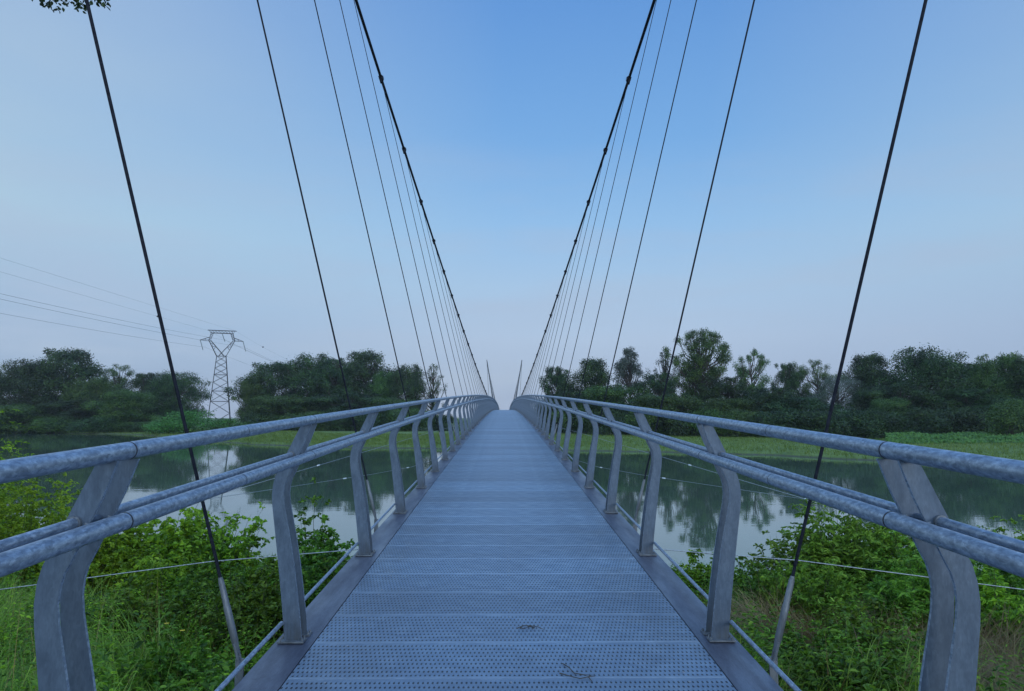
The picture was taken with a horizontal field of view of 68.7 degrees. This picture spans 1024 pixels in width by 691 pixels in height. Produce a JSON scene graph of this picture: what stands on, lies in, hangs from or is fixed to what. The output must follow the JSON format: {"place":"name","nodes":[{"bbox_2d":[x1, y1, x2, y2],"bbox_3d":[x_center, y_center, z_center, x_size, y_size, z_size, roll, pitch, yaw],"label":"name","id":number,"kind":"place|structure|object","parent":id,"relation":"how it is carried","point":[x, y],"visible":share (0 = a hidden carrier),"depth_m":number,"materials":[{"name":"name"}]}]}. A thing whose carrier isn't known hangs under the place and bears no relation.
{"place":"outdoors","nodes":[
{"label":"outdoors","id":0,"kind":"place"},
{"bbox_2d":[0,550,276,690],"bbox_3d":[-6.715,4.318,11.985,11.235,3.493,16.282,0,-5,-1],"label":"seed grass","id":1,"kind":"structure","parent":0,"point":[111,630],"depth_m":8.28,"materials":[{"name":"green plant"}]},
{"bbox_2d":[0,433,1023,582],"bbox_3d":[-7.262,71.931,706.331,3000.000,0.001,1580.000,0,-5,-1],"label":"river water","id":2,"kind":"structure","parent":0,"point":[687,514],"depth_m":56.98,"materials":[{"name":"grey liquid"}]},
{"bbox_2d":[0,418,1023,690],"bbox_3d":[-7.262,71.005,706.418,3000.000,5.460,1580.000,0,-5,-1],"label":"ground","id":3,"kind":"structure","parent":0,"point":[782,452],"depth_m":118.17,"materials":[{"name":"green plant"}]},
{"bbox_2d":[0,409,40,531],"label":"shrub","id":4,"kind":"object","parent":3,"relation":"on","point":[2,458],"visible":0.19,"depth_m":23.93,"materials":[{"name":"green plant"}]},
{"bbox_2d":[0,403,52,432],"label":"bush","id":5,"kind":"object","parent":3,"relation":"on","point":[23,414],"visible":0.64,"depth_m":239.39,"materials":[{"name":"green plant"}]},
{"bbox_2d":[0,357,66,422],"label":"broadleaf tree","id":6,"kind":"object","parent":3,"relation":"on","point":[28,382],"visible":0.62,"depth_m":255.18,"materials":[{"name":"green plant"}]},
{"bbox_2d":[0,472,79,592],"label":"shrub","id":7,"kind":"object","parent":3,"relation":"on","point":[12,523],"visible":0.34,"depth_m":14.62,"materials":[{"name":"green plant"}]},
{"bbox_2d":[21,416,85,432],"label":"bush","id":8,"kind":"object","parent":3,"relation":"on","point":[51,426],"visible":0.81,"depth_m":236.02,"materials":[{"name":"green plant"}]},
{"bbox_2d":[1,347,114,413],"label":"broadleaf tree","id":9,"kind":"object","parent":3,"relation":"on","point":[63,360],"visible":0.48,"depth_m":258.81,"materials":[{"name":"green plant"}]},
{"bbox_2d":[2,478,119,546],"bbox_3d":[-9.998,4.442,16.434,2.456,3.106,2.419,-2,-6,22],"label":"shrub","id":10,"kind":"object","parent":3,"relation":"on","point":[67,509],"visible":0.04,"depth_m":16.37,"materials":[{"name":"green plant"}]},
{"bbox_2d":[27,398,113,430],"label":"bush","id":11,"kind":"object","parent":3,"relation":"on","point":[68,413],"visible":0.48,"depth_m":243.80,"materials":[{"name":"green plant"}]},
{"bbox_2d":[32,0,110,13],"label":"oak tree","id":12,"kind":"object","parent":3,"relation":"on","point":[49,3],"visible":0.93,"depth_m":14.64,"materials":[{"name":"green plant"}]},
{"bbox_2d":[57,375,119,429],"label":"broadleaf tree","id":13,"kind":"object","parent":3,"relation":"on","point":[82,389],"visible":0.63,"depth_m":252.75,"materials":[{"name":"green plant"}]},
{"bbox_2d":[34,528,161,612],"bbox_3d":[-7.492,3.991,13.610,2.098,1.697,2.234,3,-6,-27],"label":"shrub","id":14,"kind":"object","parent":3,"relation":"on","point":[108,561],"visible":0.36,"depth_m":13.29,"materials":[{"name":"green plant"}]},
{"bbox_2d":[60,415,148,432],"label":"bush","id":15,"kind":"object","parent":3,"relation":"on","point":[89,422],"visible":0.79,"depth_m":231.69,"materials":[{"name":"green plant"}]},
{"bbox_2d":[100,364,137,408],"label":"broadleaf tree","id":16,"kind":"object","parent":3,"relation":"on","point":[115,374],"visible":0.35,"depth_m":272.07,"materials":[{"name":"green plant"}]},
{"bbox_2d":[77,388,162,430],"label":"bush","id":17,"kind":"object","parent":3,"relation":"on","point":[127,401],"visible":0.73,"depth_m":237.01,"materials":[{"name":"green plant"}]},
{"bbox_2d":[85,576,178,657],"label":"shrub","id":18,"kind":"object","parent":3,"relation":"on","point":[129,596],"visible":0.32,"depth_m":9.19,"materials":[{"name":"green plant"}]},
{"bbox_2d":[1,260,274,418],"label":"electricity pylon","id":19,"kind":"object","parent":3,"relation":"on","point":[225,374],"visible":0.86,"depth_m":297.66,"materials":[{"name":"metal"}]},
{"bbox_2d":[0,550,278,690],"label":"long grass","id":20,"kind":"structure","parent":3,"relation":"on","point":[139,653],"depth_m":8.30,"materials":[{"name":"green plant"}]},
{"bbox_2d":[110,371,169,421],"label":"broadleaf tree","id":21,"kind":"object","parent":3,"relation":"on","point":[139,383],"visible":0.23,"depth_m":264.51,"materials":[{"name":"green plant"}]},
{"bbox_2d":[88,507,220,597],"bbox_3d":[-6.980,4.177,14.612,2.501,2.195,2.720,0,-5,-1],"label":"shrub","id":22,"kind":"object","parent":3,"relation":"on","point":[174,546],"visible":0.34,"depth_m":14.26,"materials":[{"name":"green plant"}]},
{"bbox_2d":[114,537,214,610],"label":"shrub","id":23,"kind":"object","parent":3,"relation":"on","point":[151,564],"visible":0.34,"depth_m":12.01,"materials":[{"name":"green plant"}]},
{"bbox_2d":[0,554,331,690],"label":"undergrowth","id":24,"kind":"object","parent":3,"relation":"on","point":[183,681],"visible":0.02,"depth_m":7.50,"materials":[{"name":"green plant"}]},
{"bbox_2d":[116,635,234,690],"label":"shrub","id":25,"kind":"object","parent":3,"relation":"on","point":[156,677],"visible":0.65,"depth_m":7.52,"materials":[{"name":"green plant"}]},
{"bbox_2d":[142,370,213,422],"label":"broadleaf tree","id":26,"kind":"object","parent":3,"relation":"on","point":[166,388],"visible":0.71,"depth_m":257.07,"materials":[{"name":"green plant"}]},
{"bbox_2d":[139,409,237,433],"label":"bush","id":27,"kind":"object","parent":3,"relation":"on","point":[174,426],"visible":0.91,"depth_m":209.10,"materials":[{"name":"green plant"}]},
{"bbox_2d":[151,508,248,572],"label":"shrub","id":28,"kind":"object","parent":3,"relation":"on","point":[189,518],"visible":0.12,"depth_m":15.95,"materials":[{"name":"green plant"}]},
{"bbox_2d":[159,564,246,651],"bbox_3d":[-4.221,3.653,10.299,1.328,1.236,1.421,0,-5,-1],"label":"shrub","id":29,"kind":"object","parent":3,"relation":"on","point":[188,599],"visible":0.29,"depth_m":10.00,"materials":[{"name":"green plant"}]},
{"bbox_2d":[158,541,276,604],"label":"shrub","id":30,"kind":"object","parent":3,"relation":"on","point":[213,575],"visible":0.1,"depth_m":11.97,"materials":[{"name":"green plant"}]},
{"bbox_2d":[204,501,275,584],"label":"bush","id":31,"kind":"object","parent":3,"relation":"on","point":[225,553],"visible":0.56,"depth_m":15.07,"materials":[{"name":"green plant"}]},
{"bbox_2d":[195,563,307,658],"bbox_3d":[-3.383,3.542,9.843,1.288,1.300,1.341,-1,-6,13],"label":"shrub","id":32,"kind":"object","parent":3,"relation":"on","point":[267,609],"visible":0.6,"depth_m":9.65,"materials":[{"name":"green plant"}]},
{"bbox_2d":[233,379,269,419],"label":"broadleaf tree","id":33,"kind":"object","parent":3,"relation":"on","point":[247,390],"visible":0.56,"depth_m":245.79,"materials":[{"name":"green plant"}]},
{"bbox_2d":[46,429,460,447],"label":"meadow grass","id":34,"kind":"structure","parent":3,"relation":"on","point":[292,433],"depth_m":166.67,"materials":[{"name":"green plant"}]},
{"bbox_2d":[222,360,306,412],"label":"broadleaf tree","id":35,"kind":"object","parent":3,"relation":"on","point":[263,375],"visible":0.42,"depth_m":249.92,"materials":[{"name":"green plant"}]},
{"bbox_2d":[225,552,315,602],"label":"shrub","id":36,"kind":"object","parent":3,"relation":"on","point":[252,571],"visible":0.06,"depth_m":12.32,"materials":[{"name":"green plant"}]},
{"bbox_2d":[240,394,326,429],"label":"bush","id":37,"kind":"object","parent":3,"relation":"on","point":[276,404],"visible":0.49,"depth_m":233.75,"materials":[{"name":"green plant"}]},
{"bbox_2d":[276,352,335,413],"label":"broadleaf tree","id":38,"kind":"object","parent":3,"relation":"on","point":[309,385],"visible":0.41,"depth_m":251.99,"materials":[{"name":"green plant"}]},
{"bbox_2d":[265,549,347,614],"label":"shrub","id":39,"kind":"object","parent":3,"relation":"on","point":[310,581],"visible":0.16,"depth_m":10.74,"materials":[{"name":"green plant"}]},
{"bbox_2d":[277,411,348,430],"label":"bush","id":40,"kind":"object","parent":3,"relation":"on","point":[320,426],"visible":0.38,"depth_m":224.14,"materials":[{"name":"green plant"}]},
{"bbox_2d":[293,477,339,556],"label":"shrub","id":41,"kind":"object","parent":3,"relation":"on","point":[308,521],"visible":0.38,"depth_m":16.63,"materials":[{"name":"green plant"}]},
{"bbox_2d":[298,514,357,589],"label":"shrub","id":42,"kind":"object","parent":3,"relation":"on","point":[329,546],"visible":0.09,"depth_m":14.59,"materials":[{"name":"green plant"}]},
{"bbox_2d":[292,392,384,429],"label":"bush","id":43,"kind":"object","parent":3,"relation":"on","point":[324,401],"visible":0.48,"depth_m":232.34,"materials":[{"name":"green plant"}]},
{"bbox_2d":[309,357,369,428],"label":"broadleaf tree","id":44,"kind":"object","parent":3,"relation":"on","point":[335,370],"visible":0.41,"depth_m":248.08,"materials":[{"name":"green plant"}]},
{"bbox_2d":[327,411,393,430],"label":"bush","id":45,"kind":"object","parent":3,"relation":"on","point":[359,420],"visible":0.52,"depth_m":222.84,"materials":[{"name":"green plant"}]},
{"bbox_2d":[325,348,403,408],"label":"broadleaf tree","id":46,"kind":"object","parent":3,"relation":"on","point":[362,370],"visible":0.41,"depth_m":254.89,"materials":[{"name":"green plant"}]},
{"bbox_2d":[363,371,400,404],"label":"broadleaf tree","id":47,"kind":"object","parent":3,"relation":"on","point":[380,380],"visible":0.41,"depth_m":248.09,"materials":[{"name":"green plant"}]},
{"bbox_2d":[387,363,428,410],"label":"broadleaf tree","id":48,"kind":"object","parent":3,"relation":"on","point":[411,386],"visible":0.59,"depth_m":247.22,"materials":[{"name":"green plant"}]},
{"bbox_2d":[382,407,439,431],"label":"bush","id":49,"kind":"object","parent":3,"relation":"on","point":[396,412],"visible":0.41,"depth_m":221.98,"materials":[{"name":"green plant"}]},
{"bbox_2d":[415,363,447,414],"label":"broadleaf tree","id":50,"kind":"object","parent":3,"relation":"on","point":[434,391],"visible":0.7,"depth_m":245.74,"materials":[{"name":"green plant"}]},
{"bbox_2d":[0,0,1023,690],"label":"footbridge","id":51,"kind":"object","parent":3,"relation":"on","point":[496,536],"visible":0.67,"depth_m":5.84,"materials":[{"name":"metal"}]},
{"bbox_2d":[0,395,499,690],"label":"railing","id":52,"kind":"object","parent":51,"relation":"on","point":[66,550],"visible":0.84,"depth_m":2.78,"materials":[{"name":"metal"}]},
{"bbox_2d":[509,395,1023,690],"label":"railing","id":53,"kind":"object","parent":51,"relation":"on","point":[947,547],"visible":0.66,"depth_m":2.78,"materials":[{"name":"metal"}]},
{"bbox_2d":[539,365,571,432],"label":"broadleaf tree","id":54,"kind":"object","parent":3,"relation":"on","point":[553,380],"visible":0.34,"depth_m":194.13,"materials":[{"name":"green plant"}]},
{"bbox_2d":[556,358,618,406],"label":"broadleaf tree","id":55,"kind":"object","parent":3,"relation":"on","point":[596,371],"visible":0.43,"depth_m":187.84,"materials":[{"name":"green plant"}]},
{"bbox_2d":[577,407,632,435],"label":"bush","id":56,"kind":"object","parent":3,"relation":"on","point":[603,430],"visible":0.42,"depth_m":170.25,"materials":[{"name":"green plant"}]},
{"bbox_2d":[578,383,647,429],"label":"bush","id":57,"kind":"object","parent":3,"relation":"on","point":[615,393],"visible":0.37,"depth_m":176.19,"materials":[{"name":"green plant"}]},
{"bbox_2d":[227,432,1023,460],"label":"meadow grass","id":58,"kind":"structure","parent":3,"relation":"on","point":[729,439],"depth_m":125.71,"materials":[{"name":"green plant"}]},
{"bbox_2d":[611,346,645,405],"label":"broadleaf tree","id":59,"kind":"object","parent":3,"relation":"on","point":[624,364],"visible":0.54,"depth_m":195.52,"materials":[{"name":"green plant"}]},
{"bbox_2d":[632,372,697,406],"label":"broadleaf tree","id":60,"kind":"object","parent":3,"relation":"on","point":[654,385],"visible":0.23,"depth_m":179.16,"materials":[{"name":"green plant"}]},
{"bbox_2d":[624,392,707,433],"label":"bush","id":61,"kind":"object","parent":3,"relation":"on","point":[652,402],"visible":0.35,"depth_m":166.92,"materials":[{"name":"green plant"}]},
{"bbox_2d":[652,409,717,436],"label":"bush","id":62,"kind":"object","parent":3,"relation":"on","point":[679,429],"visible":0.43,"depth_m":162.33,"materials":[{"name":"green plant"}]},
{"bbox_2d":[662,327,733,406],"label":"broadleaf tree","id":63,"kind":"object","parent":3,"relation":"on","point":[691,375],"visible":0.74,"depth_m":182.73,"materials":[{"name":"green plant"}]},
{"bbox_2d":[673,548,734,601],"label":"shrub","id":64,"kind":"object","parent":3,"relation":"on","point":[698,567],"visible":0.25,"depth_m":14.52,"materials":[{"name":"green plant"}]},
{"bbox_2d":[680,397,770,435],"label":"broadleaf tree","id":65,"kind":"object","parent":3,"relation":"on","point":[723,405],"visible":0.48,"depth_m":164.95,"materials":[{"name":"green plant"}]},
{"bbox_2d":[699,376,766,435],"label":"broadleaf tree","id":66,"kind":"object","parent":3,"relation":"on","point":[725,388],"visible":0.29,"depth_m":175.25,"materials":[{"name":"green plant"}]},
{"bbox_2d":[699,556,787,610],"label":"shrub","id":67,"kind":"object","parent":3,"relation":"on","point":[754,584],"visible":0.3,"depth_m":13.18,"materials":[{"name":"green plant"}]},
{"bbox_2d":[714,411,781,437],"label":"bush","id":68,"kind":"object","parent":3,"relation":"on","point":[745,418],"visible":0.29,"depth_m":156.77,"materials":[{"name":"green plant"}]},
{"bbox_2d":[732,347,772,411],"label":"broadleaf tree","id":69,"kind":"object","parent":3,"relation":"on","point":[761,362],"visible":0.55,"depth_m":182.88,"materials":[{"name":"green plant"}]},
{"bbox_2d":[741,387,820,411],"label":"broadleaf tree","id":70,"kind":"object","parent":3,"relation":"on","point":[783,393],"visible":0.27,"depth_m":166.56,"materials":[{"name":"green plant"}]},
{"bbox_2d":[734,407,829,437],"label":"bush","id":71,"kind":"object","parent":3,"relation":"on","point":[774,416],"visible":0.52,"depth_m":153.70,"materials":[{"name":"green plant"}]},
{"bbox_2d":[743,530,834,578],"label":"shrub","id":72,"kind":"object","parent":3,"relation":"on","point":[772,563],"visible":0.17,"depth_m":15.18,"materials":[{"name":"green plant"}]},
{"bbox_2d":[769,359,809,407],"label":"broadleaf tree","id":73,"kind":"object","parent":3,"relation":"on","point":[785,373],"visible":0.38,"depth_m":181.43,"materials":[{"name":"green plant"}]},
{"bbox_2d":[761,396,844,427],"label":"broadleaf tree","id":74,"kind":"object","parent":3,"relation":"on","point":[805,402],"visible":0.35,"depth_m":161.69,"materials":[{"name":"green plant"}]},
{"bbox_2d":[756,557,863,626],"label":"shrub","id":75,"kind":"object","parent":3,"relation":"on","point":[824,592],"visible":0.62,"depth_m":11.79,"materials":[{"name":"green plant"}]},
{"bbox_2d":[777,407,855,435],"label":"bush","id":76,"kind":"object","parent":3,"relation":"on","point":[811,416],"visible":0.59,"depth_m":151.05,"materials":[{"name":"green plant"}]},
{"bbox_2d":[797,359,846,414],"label":"broadleaf tree","id":77,"kind":"object","parent":3,"relation":"on","point":[813,382],"visible":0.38,"depth_m":180.68,"materials":[{"name":"green plant"}]},
{"bbox_2d":[801,375,866,426],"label":"broadleaf tree","id":78,"kind":"object","parent":3,"relation":"on","point":[842,401],"visible":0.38,"depth_m":168.72,"materials":[{"name":"green plant"}]},
{"bbox_2d":[761,620,917,689],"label":"shrub","id":79,"kind":"object","parent":3,"relation":"on","point":[830,633],"visible":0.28,"depth_m":8.02,"materials":[{"name":"green plant"}]},
{"bbox_2d":[766,487,916,604],"bbox_3d":[6.438,4.229,14.732,2.521,2.826,2.678,4,-7,-39],"label":"shrub","id":80,"kind":"object","parent":3,"relation":"on","point":[841,545],"visible":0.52,"depth_m":14.43,"materials":[{"name":"green plant"}]},
{"bbox_2d":[671,556,1023,690],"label":"undergrowth","id":81,"kind":"object","parent":3,"relation":"on","point":[867,686],"visible":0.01,"depth_m":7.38,"materials":[{"name":"green plant"}]},
{"bbox_2d":[676,568,1023,690],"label":"long grass","id":82,"kind":"structure","parent":3,"relation":"on","point":[785,687],"depth_m":7.36,"materials":[{"name":"green plant"}]},
{"bbox_2d":[819,407,889,438],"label":"bush","id":83,"kind":"object","parent":3,"relation":"on","point":[854,416],"visible":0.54,"depth_m":149.32,"materials":[{"name":"green plant"}]},
{"bbox_2d":[792,649,920,690],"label":"shrub","id":84,"kind":"object","parent":3,"relation":"on","point":[873,666],"visible":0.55,"depth_m":7.14,"materials":[{"name":"green plant"}]},
{"bbox_2d":[815,597,926,670],"bbox_3d":[4.329,3.426,8.414,1.440,1.096,1.465,5,-7,-42],"label":"shrub","id":85,"kind":"object","parent":3,"relation":"on","point":[873,630],"visible":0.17,"depth_m":8.45,"materials":[{"name":"green plant"}]},
{"bbox_2d":[841,351,902,410],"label":"broadleaf tree","id":86,"kind":"object","parent":3,"relation":"on","point":[860,364],"visible":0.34,"depth_m":179.56,"materials":[{"name":"green plant"}]},
{"bbox_2d":[830,514,919,573],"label":"shrub","id":87,"kind":"object","parent":3,"relation":"on","point":[869,526],"visible":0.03,"depth_m":15.49,"materials":[{"name":"green plant"}]},
{"bbox_2d":[846,409,918,438],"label":"bush","id":88,"kind":"object","parent":3,"relation":"on","point":[895,422],"visible":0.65,"depth_m":147.94,"materials":[{"name":"green plant"}]},
{"bbox_2d":[869,397,914,431],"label":"broadleaf tree","id":89,"kind":"object","parent":3,"relation":"on","point":[881,404],"visible":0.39,"depth_m":154.79,"materials":[{"name":"green plant"}]},
{"bbox_2d":[845,381,952,425],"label":"broadleaf tree","id":90,"kind":"object","parent":3,"relation":"on","point":[885,394],"visible":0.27,"depth_m":162.83,"materials":[{"name":"green plant"}]},
{"bbox_2d":[862,553,954,635],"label":"shrub","id":91,"kind":"object","parent":3,"relation":"on","point":[896,590],"visible":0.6,"depth_m":11.23,"materials":[{"name":"green plant"}]},
{"bbox_2d":[890,403,956,433],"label":"bush","id":92,"kind":"object","parent":3,"relation":"on","point":[922,417],"visible":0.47,"depth_m":151.44,"materials":[{"name":"green plant"}]},
{"bbox_2d":[862,342,985,411],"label":"broadleaf tree","id":93,"kind":"object","parent":3,"relation":"on","point":[932,370],"visible":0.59,"depth_m":168.22,"materials":[{"name":"green plant"}]},
{"bbox_2d":[862,530,999,595],"bbox_3d":[7.688,4.325,13.731,2.216,2.351,2.309,0,-5,-1],"label":"shrub","id":94,"kind":"object","parent":3,"relation":"on","point":[907,552],"visible":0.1,"depth_m":13.84,"materials":[{"name":"green plant"}]},
{"bbox_2d":[907,403,993,433],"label":"bush","id":95,"kind":"object","parent":3,"relation":"on","point":[963,417],"visible":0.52,"depth_m":152.53,"materials":[{"name":"green plant"}]},
{"bbox_2d":[884,431,1023,443],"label":"ground cover","id":96,"kind":"object","parent":3,"relation":"on","point":[911,437],"visible":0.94,"depth_m":123.15,"materials":[{"name":"green plant"}]},
{"bbox_2d":[915,386,1023,431],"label":"broadleaf tree","id":97,"kind":"object","parent":3,"relation":"on","point":[977,399],"visible":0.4,"depth_m":160.76,"materials":[{"name":"green plant"}]},
{"bbox_2d":[917,531,1023,610],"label":"shrub","id":98,"kind":"object","parent":3,"relation":"on","point":[1011,580],"visible":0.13,"depth_m":13.68,"materials":[{"name":"green plant"}]},
{"bbox_2d":[953,351,1023,403],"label":"broadleaf tree","id":99,"kind":"object","parent":3,"relation":"on","point":[989,368],"visible":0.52,"depth_m":165.18,"materials":[{"name":"green plant"}]},
{"bbox_2d":[954,567,1023,651],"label":"shrub","id":100,"kind":"object","parent":3,"relation":"on","point":[997,595],"visible":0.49,"depth_m":10.54,"materials":[{"name":"green plant"}]},
{"bbox_2d":[970,357,1023,398],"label":"broadleaf tree","id":101,"kind":"object","parent":3,"relation":"on","point":[1019,376],"visible":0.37,"depth_m":160.80,"materials":[{"name":"green plant"}]},
{"bbox_2d":[978,395,1023,435],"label":"bush","id":102,"kind":"object","parent":3,"relation":"on","point":[1004,411],"visible":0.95,"depth_m":135.00,"materials":[{"name":"green plant"}]},
{"bbox_2d":[0,0,1023,417],"label":"sky","id":103,"kind":"structure","parent":0,"point":[505,111],"materials":[{"name":"blue"}]},
{"bbox_2d":[682,576,1023,690],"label":"dry grass","id":104,"kind":"structure","parent":0,"point":[807,633],"depth_m":9.81,"materials":[{"name":"green plant"}]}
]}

